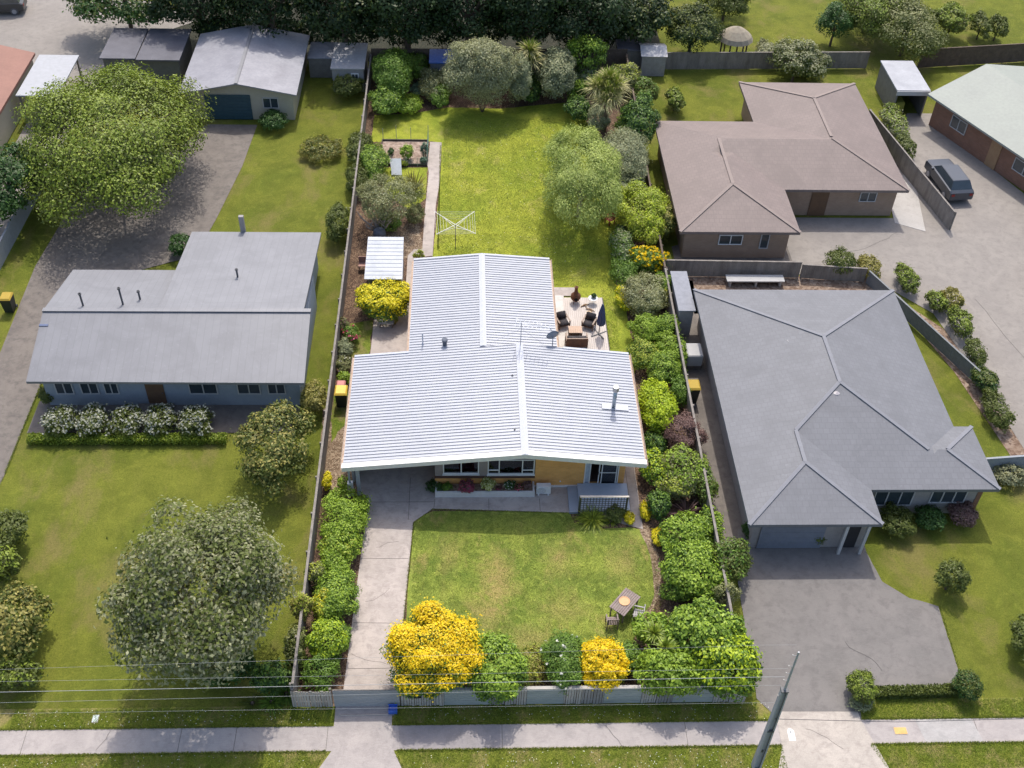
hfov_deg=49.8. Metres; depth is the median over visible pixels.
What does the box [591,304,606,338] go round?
patio umbrella
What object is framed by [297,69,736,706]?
garden bed
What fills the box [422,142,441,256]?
garden path
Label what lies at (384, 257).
garden shed
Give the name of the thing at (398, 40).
shrub
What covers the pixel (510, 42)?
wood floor
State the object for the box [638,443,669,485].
shrub
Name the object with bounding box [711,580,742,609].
shrub
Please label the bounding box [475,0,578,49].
tree
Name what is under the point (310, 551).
paling fence
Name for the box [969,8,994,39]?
tree
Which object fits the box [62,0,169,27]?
tree
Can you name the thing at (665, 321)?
shrub
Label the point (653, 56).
shed
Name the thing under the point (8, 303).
wheelie bin
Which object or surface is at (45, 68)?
carport
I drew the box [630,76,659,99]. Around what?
shrub
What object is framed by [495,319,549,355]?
tv antenna
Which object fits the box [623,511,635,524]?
shrub
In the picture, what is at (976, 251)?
shared driveway
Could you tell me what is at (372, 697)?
driveway gate
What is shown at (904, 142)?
shrub
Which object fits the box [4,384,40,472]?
edge grass
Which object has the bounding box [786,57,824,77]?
shrub
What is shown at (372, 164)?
shrub
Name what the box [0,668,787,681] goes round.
overhead wire
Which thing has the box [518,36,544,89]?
cabbage tree
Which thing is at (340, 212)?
shrub
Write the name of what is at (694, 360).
water tank
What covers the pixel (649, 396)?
shrub
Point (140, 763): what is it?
grass
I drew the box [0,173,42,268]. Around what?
paling fence
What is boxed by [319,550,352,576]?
shrub
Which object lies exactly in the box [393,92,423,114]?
shrub
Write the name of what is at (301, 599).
shrub
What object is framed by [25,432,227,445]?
hedge
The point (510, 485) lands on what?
flower clump
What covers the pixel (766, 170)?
house
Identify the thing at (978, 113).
house
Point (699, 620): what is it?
shrub
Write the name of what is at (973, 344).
shrub
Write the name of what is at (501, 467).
window
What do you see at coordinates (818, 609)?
front driveway
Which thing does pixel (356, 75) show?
window
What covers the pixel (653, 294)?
shrub
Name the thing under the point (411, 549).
edge grass
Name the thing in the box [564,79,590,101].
shrub
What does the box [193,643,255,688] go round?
shrub
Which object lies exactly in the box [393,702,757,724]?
grass
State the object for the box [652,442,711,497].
shrub
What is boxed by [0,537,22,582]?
shrub
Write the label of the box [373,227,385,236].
covered barbecue
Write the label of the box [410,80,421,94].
shrub
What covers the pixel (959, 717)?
edge grass
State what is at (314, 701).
front fence
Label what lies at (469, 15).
tree
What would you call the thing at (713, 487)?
shrub
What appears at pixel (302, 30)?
shrub
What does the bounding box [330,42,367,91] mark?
shed
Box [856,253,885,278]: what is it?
shrub
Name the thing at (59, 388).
window
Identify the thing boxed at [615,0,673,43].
tree
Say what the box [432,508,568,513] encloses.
edge grass
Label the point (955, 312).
shrub
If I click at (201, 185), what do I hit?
driveway
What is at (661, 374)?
shrub
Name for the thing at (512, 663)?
shrub
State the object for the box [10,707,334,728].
grass
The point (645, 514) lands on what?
shrub
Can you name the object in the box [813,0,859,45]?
tree
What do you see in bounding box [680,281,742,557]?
side path
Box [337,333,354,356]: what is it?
shrub
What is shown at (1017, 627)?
shrub
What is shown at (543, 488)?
heat pump
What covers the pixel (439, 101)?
shrub
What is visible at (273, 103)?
window
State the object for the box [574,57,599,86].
shrub
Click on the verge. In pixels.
(763, 711)
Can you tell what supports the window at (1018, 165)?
in the house at (978, 113)
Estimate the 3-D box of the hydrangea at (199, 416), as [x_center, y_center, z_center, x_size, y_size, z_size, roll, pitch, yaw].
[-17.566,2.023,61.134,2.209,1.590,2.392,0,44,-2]
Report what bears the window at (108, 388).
in the house at (220, 318)
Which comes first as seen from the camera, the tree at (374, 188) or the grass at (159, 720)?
the grass at (159, 720)
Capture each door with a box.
[144,384,166,402]
[204,95,252,118]
[583,463,619,482]
[756,527,826,547]
[807,192,829,215]
[843,527,861,546]
[984,140,1002,169]
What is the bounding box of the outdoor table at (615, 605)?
[609,588,639,622]
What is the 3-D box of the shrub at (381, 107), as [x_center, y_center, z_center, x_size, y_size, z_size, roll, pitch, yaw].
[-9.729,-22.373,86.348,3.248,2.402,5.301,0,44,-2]
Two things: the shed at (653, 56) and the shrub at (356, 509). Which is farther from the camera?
the shed at (653, 56)
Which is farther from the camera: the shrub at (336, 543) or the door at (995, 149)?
the door at (995, 149)
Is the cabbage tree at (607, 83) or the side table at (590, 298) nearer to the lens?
the side table at (590, 298)
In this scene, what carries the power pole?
on the verge
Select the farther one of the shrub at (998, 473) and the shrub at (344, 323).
the shrub at (344, 323)
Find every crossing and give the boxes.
[320,706,400,767]
[778,712,888,767]
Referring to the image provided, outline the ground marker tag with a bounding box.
[787,728,795,740]
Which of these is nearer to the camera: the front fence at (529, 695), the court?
the front fence at (529, 695)
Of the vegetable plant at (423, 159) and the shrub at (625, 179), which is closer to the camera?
the shrub at (625, 179)
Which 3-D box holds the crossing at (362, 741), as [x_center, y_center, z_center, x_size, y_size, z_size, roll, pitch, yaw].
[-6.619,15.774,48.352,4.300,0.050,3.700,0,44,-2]
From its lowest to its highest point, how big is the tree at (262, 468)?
3.429 m
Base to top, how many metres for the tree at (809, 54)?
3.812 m
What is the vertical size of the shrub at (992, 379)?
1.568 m
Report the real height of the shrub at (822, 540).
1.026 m
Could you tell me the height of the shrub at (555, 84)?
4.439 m
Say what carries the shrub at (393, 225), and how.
on the garden bed at (357, 279)
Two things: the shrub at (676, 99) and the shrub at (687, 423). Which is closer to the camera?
the shrub at (687, 423)
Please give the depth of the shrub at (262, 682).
49.07 m
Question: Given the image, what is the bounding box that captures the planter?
[435,481,534,496]
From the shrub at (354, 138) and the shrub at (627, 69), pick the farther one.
the shrub at (627, 69)
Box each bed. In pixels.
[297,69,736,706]
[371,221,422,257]
[688,276,1023,455]
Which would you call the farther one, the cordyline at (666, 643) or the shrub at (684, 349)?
the shrub at (684, 349)
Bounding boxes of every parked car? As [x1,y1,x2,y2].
[0,0,26,14]
[924,159,973,200]
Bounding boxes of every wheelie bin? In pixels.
[0,292,17,312]
[334,385,347,406]
[336,380,345,384]
[688,379,700,402]
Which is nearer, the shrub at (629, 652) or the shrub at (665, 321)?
the shrub at (629, 652)
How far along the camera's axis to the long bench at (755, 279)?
72.27 m
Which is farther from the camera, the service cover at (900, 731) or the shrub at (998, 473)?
the shrub at (998, 473)
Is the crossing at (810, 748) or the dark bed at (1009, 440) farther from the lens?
the dark bed at (1009, 440)
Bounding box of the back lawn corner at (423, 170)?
[382,167,427,206]
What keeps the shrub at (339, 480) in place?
on the garden bed at (357, 279)
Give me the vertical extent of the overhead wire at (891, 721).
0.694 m
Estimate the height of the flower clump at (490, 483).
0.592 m
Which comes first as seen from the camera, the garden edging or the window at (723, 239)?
the window at (723, 239)
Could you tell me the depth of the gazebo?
92.66 m
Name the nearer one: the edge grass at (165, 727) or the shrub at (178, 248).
the edge grass at (165, 727)
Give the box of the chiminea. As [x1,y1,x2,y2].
[571,286,580,304]
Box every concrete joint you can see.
[348,668,379,668]
[360,558,407,558]
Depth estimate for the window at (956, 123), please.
85.22 m
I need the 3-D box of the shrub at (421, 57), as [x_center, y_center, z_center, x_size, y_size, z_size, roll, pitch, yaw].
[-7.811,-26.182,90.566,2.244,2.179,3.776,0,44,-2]
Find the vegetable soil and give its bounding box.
[381,141,426,162]
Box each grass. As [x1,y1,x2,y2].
[0,723,332,730]
[0,749,325,756]
[0,751,325,767]
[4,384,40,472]
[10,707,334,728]
[349,320,372,357]
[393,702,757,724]
[395,718,767,725]
[397,743,782,751]
[400,745,787,767]
[406,523,413,577]
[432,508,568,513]
[437,145,440,248]
[862,697,1023,718]
[864,715,1023,719]
[871,742,1023,767]
[872,740,1023,745]
[938,606,958,665]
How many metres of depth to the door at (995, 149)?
83.03 m
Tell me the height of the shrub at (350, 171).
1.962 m
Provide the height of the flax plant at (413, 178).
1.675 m
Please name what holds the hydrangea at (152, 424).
on the front path at (226, 418)
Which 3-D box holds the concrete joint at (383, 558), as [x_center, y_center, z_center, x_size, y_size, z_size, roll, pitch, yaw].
[-6.441,8.787,55.589,2.450,0.006,0.022,0,44,-2]
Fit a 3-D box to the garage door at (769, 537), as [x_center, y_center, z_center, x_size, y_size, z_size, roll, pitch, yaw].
[14.230,7.669,56.129,3.300,2.090,0.060,0,44,-2]
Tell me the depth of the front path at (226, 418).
62.38 m
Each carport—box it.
[15,55,82,121]
[875,60,930,116]
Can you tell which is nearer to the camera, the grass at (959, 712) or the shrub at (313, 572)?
the grass at (959, 712)
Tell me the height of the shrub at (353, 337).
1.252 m
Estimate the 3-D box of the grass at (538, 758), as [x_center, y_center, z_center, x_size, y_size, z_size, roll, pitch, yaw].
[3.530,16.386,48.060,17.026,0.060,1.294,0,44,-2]
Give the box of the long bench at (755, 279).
[725,275,784,286]
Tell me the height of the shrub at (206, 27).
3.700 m
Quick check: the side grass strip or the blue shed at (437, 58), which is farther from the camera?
the blue shed at (437, 58)
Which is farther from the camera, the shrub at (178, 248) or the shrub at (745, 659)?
the shrub at (178, 248)
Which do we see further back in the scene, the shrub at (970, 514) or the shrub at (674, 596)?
the shrub at (970, 514)
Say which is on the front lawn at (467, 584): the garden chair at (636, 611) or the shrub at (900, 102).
the garden chair at (636, 611)
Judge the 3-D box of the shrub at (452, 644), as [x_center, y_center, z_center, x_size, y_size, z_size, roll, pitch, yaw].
[-3.485,12.127,49.570,5.054,3.806,4.859,0,44,-2]
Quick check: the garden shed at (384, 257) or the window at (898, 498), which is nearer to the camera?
the window at (898, 498)
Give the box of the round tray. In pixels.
[619,596,629,605]
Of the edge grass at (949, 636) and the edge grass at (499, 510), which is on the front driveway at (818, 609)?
the edge grass at (949, 636)
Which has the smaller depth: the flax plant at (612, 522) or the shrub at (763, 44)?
the flax plant at (612, 522)
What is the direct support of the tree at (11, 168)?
on the ground at (78, 504)
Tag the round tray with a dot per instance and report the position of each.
(624, 600)
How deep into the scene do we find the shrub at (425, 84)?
87.76 m
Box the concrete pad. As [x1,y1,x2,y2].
[892,175,925,231]
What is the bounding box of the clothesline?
[434,211,475,247]
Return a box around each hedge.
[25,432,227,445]
[876,682,961,699]
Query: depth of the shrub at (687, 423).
60.75 m
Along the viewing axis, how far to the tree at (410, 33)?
87.16 m
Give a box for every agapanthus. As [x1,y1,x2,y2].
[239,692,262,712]
[257,688,286,718]
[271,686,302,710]
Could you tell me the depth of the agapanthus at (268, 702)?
49.47 m
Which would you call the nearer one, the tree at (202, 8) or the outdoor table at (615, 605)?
the outdoor table at (615, 605)
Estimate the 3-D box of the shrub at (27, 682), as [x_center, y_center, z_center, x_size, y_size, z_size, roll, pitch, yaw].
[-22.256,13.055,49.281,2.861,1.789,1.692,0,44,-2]
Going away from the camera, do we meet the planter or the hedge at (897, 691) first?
the hedge at (897, 691)
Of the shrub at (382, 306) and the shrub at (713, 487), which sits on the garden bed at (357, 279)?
the shrub at (382, 306)
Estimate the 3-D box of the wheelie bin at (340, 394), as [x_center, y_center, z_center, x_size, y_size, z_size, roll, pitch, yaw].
[-9.729,0.710,63.069,0.710,1.188,0.900,0,44,-2]
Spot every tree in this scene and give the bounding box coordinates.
[0,139,46,226]
[6,60,216,227]
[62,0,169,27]
[93,487,302,691]
[143,0,233,35]
[215,0,315,37]
[229,398,317,497]
[290,0,388,47]
[351,0,453,51]
[355,172,427,230]
[419,0,513,44]
[439,34,526,111]
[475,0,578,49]
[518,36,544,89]
[538,121,624,230]
[541,0,635,45]
[565,32,609,78]
[579,62,632,132]
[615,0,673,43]
[617,90,660,143]
[663,1,726,52]
[697,0,750,22]
[768,36,834,82]
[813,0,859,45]
[836,0,908,37]
[869,0,949,62]
[926,1,973,36]
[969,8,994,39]
[990,13,1009,40]
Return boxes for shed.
[99,28,192,83]
[307,42,334,77]
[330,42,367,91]
[364,237,403,298]
[429,49,460,85]
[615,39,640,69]
[639,43,667,75]
[670,271,695,334]
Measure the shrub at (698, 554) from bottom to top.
2.446 m
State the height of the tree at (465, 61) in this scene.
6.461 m
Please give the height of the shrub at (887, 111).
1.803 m
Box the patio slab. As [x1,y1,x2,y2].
[555,295,565,346]
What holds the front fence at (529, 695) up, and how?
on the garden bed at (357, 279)
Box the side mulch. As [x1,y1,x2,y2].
[321,385,356,489]
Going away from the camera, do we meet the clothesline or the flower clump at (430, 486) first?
the flower clump at (430, 486)
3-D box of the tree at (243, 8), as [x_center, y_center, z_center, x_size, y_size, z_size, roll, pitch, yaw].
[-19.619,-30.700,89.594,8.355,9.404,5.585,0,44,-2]
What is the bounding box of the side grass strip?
[331,391,347,441]
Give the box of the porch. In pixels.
[567,483,629,513]
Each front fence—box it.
[290,688,332,706]
[400,685,745,705]
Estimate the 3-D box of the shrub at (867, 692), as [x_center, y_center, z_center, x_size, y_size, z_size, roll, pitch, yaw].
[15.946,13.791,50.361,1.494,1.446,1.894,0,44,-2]
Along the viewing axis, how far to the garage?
85.57 m
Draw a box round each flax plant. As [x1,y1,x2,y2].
[403,170,427,190]
[572,502,608,535]
[604,515,617,527]
[667,496,704,523]
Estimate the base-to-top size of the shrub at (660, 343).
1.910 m
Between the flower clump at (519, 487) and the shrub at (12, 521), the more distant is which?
the flower clump at (519, 487)
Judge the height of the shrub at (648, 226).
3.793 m
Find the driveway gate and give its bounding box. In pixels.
[332,689,399,715]
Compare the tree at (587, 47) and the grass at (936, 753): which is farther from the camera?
the tree at (587, 47)
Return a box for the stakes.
[382,127,428,166]
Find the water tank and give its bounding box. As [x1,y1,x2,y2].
[686,343,702,369]
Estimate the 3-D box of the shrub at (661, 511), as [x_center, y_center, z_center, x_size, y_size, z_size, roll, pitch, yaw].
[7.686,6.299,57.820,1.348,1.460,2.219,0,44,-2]
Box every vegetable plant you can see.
[387,147,393,154]
[399,143,413,159]
[401,160,407,166]
[420,141,428,157]
[420,157,427,162]
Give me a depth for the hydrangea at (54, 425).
60.36 m
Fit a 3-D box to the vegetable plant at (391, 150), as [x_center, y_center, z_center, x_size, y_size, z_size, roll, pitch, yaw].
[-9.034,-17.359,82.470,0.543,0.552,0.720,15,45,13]
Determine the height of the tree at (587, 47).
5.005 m
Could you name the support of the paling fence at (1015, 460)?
on the ground at (78, 504)
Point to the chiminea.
(575, 296)
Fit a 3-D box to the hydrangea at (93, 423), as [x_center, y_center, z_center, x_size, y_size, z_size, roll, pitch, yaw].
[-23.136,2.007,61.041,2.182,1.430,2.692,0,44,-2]
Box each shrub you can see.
[0,508,28,555]
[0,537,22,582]
[0,580,56,666]
[0,656,47,691]
[35,386,53,403]
[167,232,189,256]
[191,14,246,37]
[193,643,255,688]
[245,13,300,32]
[248,657,292,694]
[257,108,288,130]
[281,623,308,670]
[288,590,313,621]
[291,15,341,44]
[297,134,343,162]
[299,378,331,413]
[300,645,342,692]
[303,561,325,585]
[304,616,349,658]
[312,586,335,619]
[313,562,361,621]
[315,483,372,545]
[315,523,364,565]
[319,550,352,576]
[321,471,332,490]
[323,200,349,241]
[330,74,365,97]
[336,316,349,333]
[336,355,351,372]
[336,371,349,384]
[337,20,382,44]
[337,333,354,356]
[337,474,351,489]
[341,324,359,341]
[341,623,352,642]
[344,129,373,162]
[344,161,368,191]
[354,277,409,324]
[360,142,390,181]
[367,83,405,114]
[370,47,415,96]
[379,211,401,231]
[379,596,487,703]
[380,11,420,47]
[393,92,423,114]
[405,202,425,223]
[408,51,429,78]
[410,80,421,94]
[412,248,424,257]
[417,67,446,101]
[425,17,465,46]
[429,77,452,107]
[462,630,529,705]
[472,15,509,41]
[504,51,532,106]
[509,18,548,44]
[518,70,543,101]
[519,643,553,685]
[534,43,576,98]
[535,625,584,695]
[550,16,597,48]
[562,93,589,121]
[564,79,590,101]
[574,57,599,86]
[576,634,633,698]
[586,103,610,130]
[592,21,626,48]
[599,126,652,184]
[605,504,628,523]
[608,223,634,264]
[608,255,642,286]
[612,62,641,96]
[612,112,626,138]
[614,171,671,245]
[614,285,631,310]
[614,640,643,674]
[616,267,669,319]
[617,172,647,201]
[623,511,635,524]
[625,335,659,372]
[626,312,664,341]
[628,245,669,275]
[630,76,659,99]
[631,609,669,646]
[632,640,707,702]
[636,377,679,434]
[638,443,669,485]
[639,499,651,521]
[644,430,667,452]
[645,348,687,383]
[646,488,671,521]
[650,271,671,299]
[651,312,680,338]
[651,526,661,546]
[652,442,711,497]
[653,475,694,502]
[654,328,682,352]
[655,538,730,599]
[655,591,746,666]
[656,202,676,241]
[656,581,699,602]
[657,506,712,550]
[661,408,710,448]
[664,86,685,113]
[669,371,691,406]
[672,334,687,366]
[686,627,765,702]
[691,462,719,506]
[695,504,727,541]
[709,535,753,583]
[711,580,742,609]
[741,521,748,538]
[755,37,775,62]
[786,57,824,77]
[816,537,827,544]
[822,245,859,274]
[845,668,880,704]
[847,696,874,712]
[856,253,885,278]
[878,103,910,136]
[879,501,916,538]
[894,134,916,158]
[894,261,921,294]
[895,96,904,113]
[913,504,947,531]
[924,287,951,312]
[933,556,974,596]
[940,286,965,307]
[945,500,979,527]
[946,304,973,340]
[950,668,985,701]
[963,338,988,366]
[969,364,1000,396]
[979,385,1017,433]
[993,462,1023,486]
[1007,613,1023,660]
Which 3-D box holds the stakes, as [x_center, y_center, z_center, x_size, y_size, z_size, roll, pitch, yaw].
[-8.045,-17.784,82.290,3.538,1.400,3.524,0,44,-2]
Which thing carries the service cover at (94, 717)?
on the verge
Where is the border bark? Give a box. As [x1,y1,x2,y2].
[639,526,660,615]
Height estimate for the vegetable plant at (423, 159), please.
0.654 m
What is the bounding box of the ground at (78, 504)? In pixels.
[0,0,1023,708]
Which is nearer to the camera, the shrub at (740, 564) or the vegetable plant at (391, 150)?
the shrub at (740, 564)
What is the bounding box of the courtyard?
[672,245,791,272]
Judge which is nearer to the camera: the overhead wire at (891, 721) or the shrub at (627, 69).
the overhead wire at (891, 721)
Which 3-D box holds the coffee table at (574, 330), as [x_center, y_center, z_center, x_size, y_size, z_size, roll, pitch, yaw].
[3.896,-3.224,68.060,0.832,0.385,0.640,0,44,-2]
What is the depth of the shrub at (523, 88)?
85.31 m
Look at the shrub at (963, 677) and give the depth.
50.26 m
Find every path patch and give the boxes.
[398,725,499,748]
[915,719,982,741]
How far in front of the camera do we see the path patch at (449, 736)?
48.70 m
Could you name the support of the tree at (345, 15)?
on the ground at (78, 504)
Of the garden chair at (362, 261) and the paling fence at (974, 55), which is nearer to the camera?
the garden chair at (362, 261)
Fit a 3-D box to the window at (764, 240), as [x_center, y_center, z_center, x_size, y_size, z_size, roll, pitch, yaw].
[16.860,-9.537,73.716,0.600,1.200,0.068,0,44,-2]
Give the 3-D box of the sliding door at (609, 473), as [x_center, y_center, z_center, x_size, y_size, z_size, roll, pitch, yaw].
[4.768,4.672,58.781,1.830,2.000,0.215,0,44,-2]
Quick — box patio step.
[554,287,574,296]
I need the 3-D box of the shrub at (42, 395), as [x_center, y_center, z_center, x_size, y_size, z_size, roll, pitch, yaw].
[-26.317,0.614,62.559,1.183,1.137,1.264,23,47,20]
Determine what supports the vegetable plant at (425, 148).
on the vegetable soil
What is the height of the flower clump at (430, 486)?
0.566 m
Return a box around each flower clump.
[425,477,442,492]
[441,481,452,490]
[458,478,474,492]
[480,476,495,490]
[503,480,515,488]
[515,484,523,490]
[522,480,531,489]
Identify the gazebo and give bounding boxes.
[718,26,752,51]
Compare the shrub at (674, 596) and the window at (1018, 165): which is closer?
the shrub at (674, 596)
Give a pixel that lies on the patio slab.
(559, 303)
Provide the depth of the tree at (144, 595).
45.70 m
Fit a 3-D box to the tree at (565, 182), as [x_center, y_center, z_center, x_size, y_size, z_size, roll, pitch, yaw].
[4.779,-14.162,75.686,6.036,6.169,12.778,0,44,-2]
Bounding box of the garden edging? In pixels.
[381,139,426,165]
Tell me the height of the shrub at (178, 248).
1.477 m
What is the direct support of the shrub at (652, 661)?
on the garden bed at (357, 279)
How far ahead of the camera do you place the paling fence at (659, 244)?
78.50 m
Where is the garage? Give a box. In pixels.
[178,23,309,119]
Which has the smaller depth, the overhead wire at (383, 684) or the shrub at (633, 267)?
the overhead wire at (383, 684)
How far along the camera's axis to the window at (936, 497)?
57.90 m
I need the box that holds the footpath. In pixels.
[0,718,1023,754]
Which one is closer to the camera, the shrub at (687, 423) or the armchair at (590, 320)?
the shrub at (687, 423)
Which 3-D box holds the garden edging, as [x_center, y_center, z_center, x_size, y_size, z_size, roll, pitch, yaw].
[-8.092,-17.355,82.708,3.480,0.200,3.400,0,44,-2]
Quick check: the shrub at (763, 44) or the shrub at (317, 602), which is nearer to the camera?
the shrub at (317, 602)
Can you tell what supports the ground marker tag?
on the crossing at (810, 748)
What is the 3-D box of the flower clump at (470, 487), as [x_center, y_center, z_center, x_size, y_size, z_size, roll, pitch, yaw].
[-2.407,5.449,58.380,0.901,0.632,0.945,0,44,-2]
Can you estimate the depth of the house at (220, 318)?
62.76 m
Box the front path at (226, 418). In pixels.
[27,401,299,432]
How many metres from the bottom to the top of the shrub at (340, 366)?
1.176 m
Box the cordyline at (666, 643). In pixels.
[652,635,677,654]
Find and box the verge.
[0,697,1023,767]
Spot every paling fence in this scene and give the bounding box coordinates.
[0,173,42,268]
[289,54,371,700]
[371,48,627,70]
[625,54,666,272]
[628,51,869,68]
[664,268,740,694]
[665,259,802,277]
[799,264,867,281]
[866,270,996,388]
[869,109,956,229]
[917,43,1023,67]
[986,455,1023,472]
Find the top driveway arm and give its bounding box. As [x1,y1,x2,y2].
[0,81,91,236]
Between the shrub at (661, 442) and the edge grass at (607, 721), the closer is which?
the edge grass at (607, 721)
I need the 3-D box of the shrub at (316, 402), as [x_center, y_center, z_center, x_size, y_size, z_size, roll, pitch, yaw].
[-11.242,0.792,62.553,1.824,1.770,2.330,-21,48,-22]
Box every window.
[53,384,74,393]
[79,384,99,393]
[102,384,119,393]
[188,384,218,393]
[236,385,260,393]
[262,97,278,108]
[267,385,285,393]
[351,73,358,78]
[442,462,479,475]
[487,460,534,475]
[718,235,743,244]
[758,235,769,248]
[858,193,877,201]
[874,492,915,505]
[928,492,967,502]
[949,114,967,135]
[1011,157,1023,176]
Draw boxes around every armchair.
[556,310,570,329]
[581,312,596,331]
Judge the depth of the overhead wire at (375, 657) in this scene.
41.22 m
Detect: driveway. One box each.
[0,0,192,80]
[0,124,256,482]
[344,465,642,688]
[738,529,957,718]
[787,113,1023,447]
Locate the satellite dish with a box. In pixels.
[546,328,557,346]
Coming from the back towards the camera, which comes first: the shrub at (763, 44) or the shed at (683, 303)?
the shrub at (763, 44)
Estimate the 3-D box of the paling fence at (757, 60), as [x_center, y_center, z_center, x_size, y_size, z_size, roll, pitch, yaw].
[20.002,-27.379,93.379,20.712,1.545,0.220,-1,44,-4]
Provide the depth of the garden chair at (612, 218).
76.68 m
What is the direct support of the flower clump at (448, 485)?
in the planter
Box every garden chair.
[358,256,365,271]
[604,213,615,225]
[605,614,618,629]
[631,604,645,621]
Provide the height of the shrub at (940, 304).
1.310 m
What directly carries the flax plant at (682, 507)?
on the garden bed at (357, 279)
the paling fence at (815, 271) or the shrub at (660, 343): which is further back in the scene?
the paling fence at (815, 271)
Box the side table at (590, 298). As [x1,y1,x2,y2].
[588,295,597,305]
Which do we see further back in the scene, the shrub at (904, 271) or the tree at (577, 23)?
the tree at (577, 23)
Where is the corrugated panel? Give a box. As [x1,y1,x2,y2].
[390,158,401,174]
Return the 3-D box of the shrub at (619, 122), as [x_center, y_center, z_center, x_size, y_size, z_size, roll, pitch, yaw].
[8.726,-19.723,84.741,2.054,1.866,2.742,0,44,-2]
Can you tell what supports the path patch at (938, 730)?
on the footpath
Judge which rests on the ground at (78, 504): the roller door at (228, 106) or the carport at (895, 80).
the carport at (895, 80)
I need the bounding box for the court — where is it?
[370,249,423,353]
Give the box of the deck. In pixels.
[563,298,609,350]
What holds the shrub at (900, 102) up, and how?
on the ground at (78, 504)
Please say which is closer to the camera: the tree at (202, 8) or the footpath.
the footpath
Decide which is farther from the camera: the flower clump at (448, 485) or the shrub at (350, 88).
the shrub at (350, 88)
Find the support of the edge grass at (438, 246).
on the back lawn at (431, 124)
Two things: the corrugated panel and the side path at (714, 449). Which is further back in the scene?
the corrugated panel
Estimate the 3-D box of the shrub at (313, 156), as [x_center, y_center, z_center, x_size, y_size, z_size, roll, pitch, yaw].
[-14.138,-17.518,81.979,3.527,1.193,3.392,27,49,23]
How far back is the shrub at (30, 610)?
49.71 m
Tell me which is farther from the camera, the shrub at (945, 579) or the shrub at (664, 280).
the shrub at (664, 280)
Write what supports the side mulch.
on the garden bed at (357, 279)
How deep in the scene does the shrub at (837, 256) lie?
72.71 m
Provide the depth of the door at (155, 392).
62.26 m
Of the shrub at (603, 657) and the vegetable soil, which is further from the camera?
the vegetable soil
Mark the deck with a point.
(576, 312)
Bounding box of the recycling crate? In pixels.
[388,704,397,713]
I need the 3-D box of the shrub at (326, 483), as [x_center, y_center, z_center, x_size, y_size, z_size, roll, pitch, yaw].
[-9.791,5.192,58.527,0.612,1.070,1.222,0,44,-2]
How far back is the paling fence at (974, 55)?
94.97 m
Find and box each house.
[0,45,34,153]
[26,215,320,419]
[340,253,647,495]
[654,81,909,257]
[693,288,1000,554]
[927,64,1023,190]
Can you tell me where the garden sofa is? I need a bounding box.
[565,333,588,347]
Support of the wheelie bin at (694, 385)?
on the side path at (714, 449)
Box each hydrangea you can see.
[38,404,81,436]
[71,401,111,438]
[105,401,145,435]
[138,402,180,437]
[176,403,215,435]
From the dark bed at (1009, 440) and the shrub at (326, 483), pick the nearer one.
the shrub at (326, 483)
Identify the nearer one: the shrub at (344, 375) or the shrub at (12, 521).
the shrub at (12, 521)
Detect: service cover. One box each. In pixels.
[91,714,99,722]
[893,727,907,734]
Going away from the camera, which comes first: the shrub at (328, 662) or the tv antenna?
the shrub at (328, 662)
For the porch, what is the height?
0.265 m
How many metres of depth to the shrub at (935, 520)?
57.50 m
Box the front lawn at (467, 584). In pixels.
[406,511,653,674]
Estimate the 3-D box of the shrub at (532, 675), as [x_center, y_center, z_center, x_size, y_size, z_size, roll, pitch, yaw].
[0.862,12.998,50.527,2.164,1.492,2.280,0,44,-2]
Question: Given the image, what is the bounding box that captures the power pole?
[751,651,799,767]
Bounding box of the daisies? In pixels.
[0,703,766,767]
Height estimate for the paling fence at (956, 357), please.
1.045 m
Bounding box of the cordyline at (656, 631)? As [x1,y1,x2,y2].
[639,619,664,653]
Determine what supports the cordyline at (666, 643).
on the garden bed at (357, 279)
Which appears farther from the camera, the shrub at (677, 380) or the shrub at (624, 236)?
the shrub at (624, 236)
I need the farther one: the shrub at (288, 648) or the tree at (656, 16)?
the tree at (656, 16)
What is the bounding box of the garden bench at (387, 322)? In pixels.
[379,320,393,327]
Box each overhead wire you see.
[0,645,751,669]
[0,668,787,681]
[0,702,774,713]
[4,685,764,702]
[20,677,749,691]
[785,718,1023,721]
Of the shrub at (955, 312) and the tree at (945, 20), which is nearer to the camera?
the shrub at (955, 312)
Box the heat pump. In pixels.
[536,483,550,495]
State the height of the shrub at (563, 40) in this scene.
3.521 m
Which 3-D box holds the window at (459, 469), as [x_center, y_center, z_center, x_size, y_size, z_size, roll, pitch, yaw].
[-2.692,4.378,58.258,1.980,1.145,0.190,0,44,-2]
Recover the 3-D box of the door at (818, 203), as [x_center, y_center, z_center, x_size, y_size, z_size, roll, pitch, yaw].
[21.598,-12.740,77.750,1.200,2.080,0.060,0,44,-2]
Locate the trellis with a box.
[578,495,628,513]
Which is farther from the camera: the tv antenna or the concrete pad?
the concrete pad
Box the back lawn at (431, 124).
[372,103,636,372]
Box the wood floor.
[174,0,659,60]
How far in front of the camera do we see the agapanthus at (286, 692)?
49.71 m
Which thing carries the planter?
on the driveway at (392, 506)
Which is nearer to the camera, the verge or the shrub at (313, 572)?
the verge
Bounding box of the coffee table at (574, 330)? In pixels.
[568,326,582,335]
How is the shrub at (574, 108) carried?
on the garden bed at (357, 279)
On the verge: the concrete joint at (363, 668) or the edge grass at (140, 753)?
the edge grass at (140, 753)
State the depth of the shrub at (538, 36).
93.41 m
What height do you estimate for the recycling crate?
0.298 m
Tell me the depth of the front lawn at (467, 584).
55.24 m
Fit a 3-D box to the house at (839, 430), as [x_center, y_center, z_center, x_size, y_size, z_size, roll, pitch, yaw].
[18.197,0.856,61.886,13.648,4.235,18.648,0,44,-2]
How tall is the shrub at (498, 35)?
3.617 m

